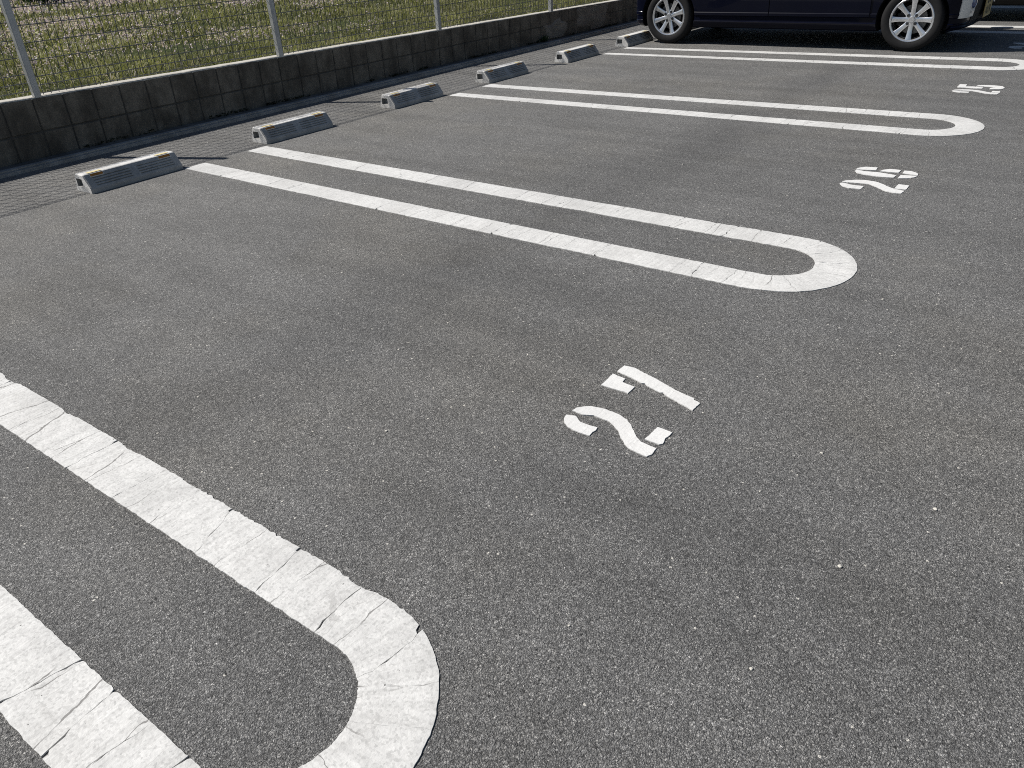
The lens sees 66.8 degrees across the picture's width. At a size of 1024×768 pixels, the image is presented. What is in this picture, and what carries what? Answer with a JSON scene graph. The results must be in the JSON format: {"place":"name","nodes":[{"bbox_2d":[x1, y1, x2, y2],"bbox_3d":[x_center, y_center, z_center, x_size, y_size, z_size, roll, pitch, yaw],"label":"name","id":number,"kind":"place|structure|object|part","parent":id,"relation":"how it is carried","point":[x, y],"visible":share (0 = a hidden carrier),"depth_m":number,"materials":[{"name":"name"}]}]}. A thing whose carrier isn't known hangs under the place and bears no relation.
{"place":"outdoors","nodes":[
{"label":"outdoors","id":0,"kind":"place"},
{"bbox_2d":[0,0,608,99],"bbox_3d":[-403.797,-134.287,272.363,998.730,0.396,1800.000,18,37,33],"label":"field","id":1,"kind":"structure","parent":0,"point":[179,49],"depth_m":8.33,"materials":[{"name":"green plant"}]},
{"bbox_2d":[15,0,62,4],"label":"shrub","id":2,"kind":"object","parent":1,"relation":"on","point":[31,1],"visible":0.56,"depth_m":17.43,"materials":[{"name":"green plant"}]},
{"bbox_2d":[0,0,509,87],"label":"wild flowers","id":3,"kind":"object","parent":1,"relation":"on","point":[55,17],"visible":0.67,"depth_m":10.03,"materials":[{"name":"plant"}]},
{"bbox_2d":[0,0,636,167],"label":"block wall","id":4,"kind":"structure","parent":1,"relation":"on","point":[47,124],"depth_m":6.28,"materials":[{"name":"concrete"}]},
{"bbox_2d":[0,0,601,97],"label":"fence","id":5,"kind":"object","parent":4,"relation":"on","point":[17,40],"visible":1,"depth_m":5.82,"materials":[{"name":"metal"}]},
{"bbox_2d":[0,5,1023,767],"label":"parking lot","id":6,"kind":"structure","parent":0,"point":[276,361],"depth_m":2.20,"materials":[{"name":"grey asphalt"}]},
{"bbox_2d":[75,150,182,193],"bbox_3d":[-2.299,-1.283,4.673,0.177,0.102,0.595,18,36,32],"label":"wheel stop","id":7,"kind":"object","parent":6,"relation":"on","point":[108,177],"visible":1,"depth_m":4.61,"materials":[{"name":"concrete"}]},
{"bbox_2d":[0,373,438,767],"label":"parking line","id":8,"kind":"object","parent":6,"relation":"on","point":[54,691],"visible":1,"depth_m":1.53,"materials":[{"name":"white paint"}]},
{"bbox_2d":[252,111,332,143],"bbox_3d":[-1.565,-1.837,5.545,0.177,0.102,0.595,19,37,33],"label":"wheel stop","id":9,"kind":"object","parent":6,"relation":"on","point":[281,130],"visible":1,"depth_m":5.48,"materials":[{"name":"concrete"}]},
{"bbox_2d":[0,20,638,178],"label":"gutter","id":10,"kind":"object","parent":6,"relation":"on","point":[46,162],"visible":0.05,"depth_m":6.29,"materials":[{"name":"concrete"}]},
{"bbox_2d":[539,35,548,40],"bbox_3d":[0.361,-4.084,9.156,0.149,0.081,0.158,-4,30,-2],"label":"weed","id":11,"kind":"object","parent":10,"relation":"on","point":[544,38],"visible":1,"depth_m":9.13,"materials":[{"name":"green plant"}]},
{"bbox_2d":[380,82,443,108],"bbox_3d":[-0.823,-2.382,6.402,0.177,0.102,0.595,18,36,32],"label":"wheel stop","id":12,"kind":"object","parent":6,"relation":"on","point":[410,96],"visible":1,"depth_m":6.32,"materials":[{"name":"concrete"}]},
{"bbox_2d":[475,61,528,82],"bbox_3d":[-0.091,-2.899,7.211,0.177,0.102,0.595,19,37,33],"label":"wheel stop","id":13,"kind":"object","parent":6,"relation":"on","point":[502,72],"visible":1,"depth_m":7.13,"materials":[{"name":"concrete"}]},
{"bbox_2d":[185,146,856,291],"bbox_3d":[-0.289,-0.945,3.990,3.958,0.004,0.662,18,37,33],"label":"parking line","id":14,"kind":"object","parent":6,"relation":"on","point":[833,266],"visible":1,"depth_m":3.52,"materials":[{"name":"white paint"}]},
{"bbox_2d":[555,44,598,62],"bbox_3d":[0.674,-3.421,8.027,0.177,0.102,0.595,18,37,32],"label":"wheel stop","id":15,"kind":"object","parent":6,"relation":"on","point":[573,54],"visible":1,"depth_m":7.93,"materials":[{"name":"concrete"}]},
{"bbox_2d":[564,365,699,456],"bbox_3d":[0.349,0.065,2.198,0.298,0.004,0.391,18,37,33],"label":"stall number","id":16,"kind":"object","parent":6,"relation":"on","point":[629,438],"visible":1,"depth_m":2.17,"materials":[{"name":"white paint"}]},
{"bbox_2d":[615,30,652,46],"bbox_3d":[1.390,-3.922,8.812,0.177,0.102,0.595,18,36,32],"label":"wheel stop","id":17,"kind":"object","parent":6,"relation":"on","point":[634,38],"visible":1,"depth_m":8.71,"materials":[{"name":"concrete"}]},
{"bbox_2d":[450,84,984,135],"bbox_3d":[1.254,-2.059,5.739,3.953,0.004,0.687,18,37,33],"label":"parking line","id":18,"kind":"object","parent":6,"relation":"on","point":[964,126],"visible":1,"depth_m":5.38,"materials":[{"name":"white paint"}]},
{"bbox_2d":[605,47,1023,69],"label":"parking line","id":19,"kind":"object","parent":6,"relation":"on","point":[1020,66],"visible":1,"depth_m":7.11,"materials":[{"name":"white paint"}]},
{"bbox_2d":[637,0,994,50],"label":"parked car","id":20,"kind":"object","parent":6,"relation":"on","point":[906,25],"visible":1,"depth_m":7.59,"materials":[{"name":"blue paint"}]},
{"bbox_3d":[2.243,-4.128,7.954,0.840,0.644,0.035,18,37,33],"label":"door","id":21,"kind":"part","parent":20,"relation":"part of","materials":[{"name":"blue paint"}]},
{"bbox_3d":[2.975,-3.883,7.462,0.971,0.644,0.035,18,37,33],"label":"door","id":22,"kind":"part","parent":20,"relation":"part of","materials":[{"name":"blue paint"}]},
{"bbox_2d":[840,167,917,193],"bbox_3d":[1.856,-1.033,3.923,0.308,0.004,0.429,18,37,33],"label":"stall number","id":23,"kind":"object","parent":6,"relation":"on","point":[895,190],"visible":1,"depth_m":3.92,"materials":[{"name":"white paint"}]},
{"bbox_2d":[879,25,1023,33],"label":"parking line","id":24,"kind":"object","parent":6,"relation":"on","point":[990,26],"visible":0.2,"depth_m":8.28,"materials":[{"name":"white paint"}]},
{"bbox_2d":[952,84,1003,94],"bbox_3d":[3.419,-2.160,5.694,0.306,0.004,0.353,18,37,33],"label":"stall number","id":25,"kind":"object","parent":6,"relation":"on","point":[976,87],"visible":1,"depth_m":5.70,"materials":[{"name":"white paint"}]},
{"bbox_2d":[991,6,1023,7],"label":"parking line","id":26,"kind":"object","parent":6,"relation":"on","point":[1006,7],"visible":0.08,"depth_m":9.98,"materials":[{"name":"white paint"}]},
{"bbox_2d":[992,0,1023,4],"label":"parked car","id":27,"kind":"object","parent":6,"relation":"on","point":[1008,2],"depth_m":8.66,"materials":[{"name":"black paint"}]},
{"bbox_2d":[1008,43,1023,48],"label":"stall number","id":28,"kind":"object","parent":6,"relation":"on","point":[1017,47],"visible":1,"depth_m":7.24,"materials":[{"name":"white paint"}]}
]}

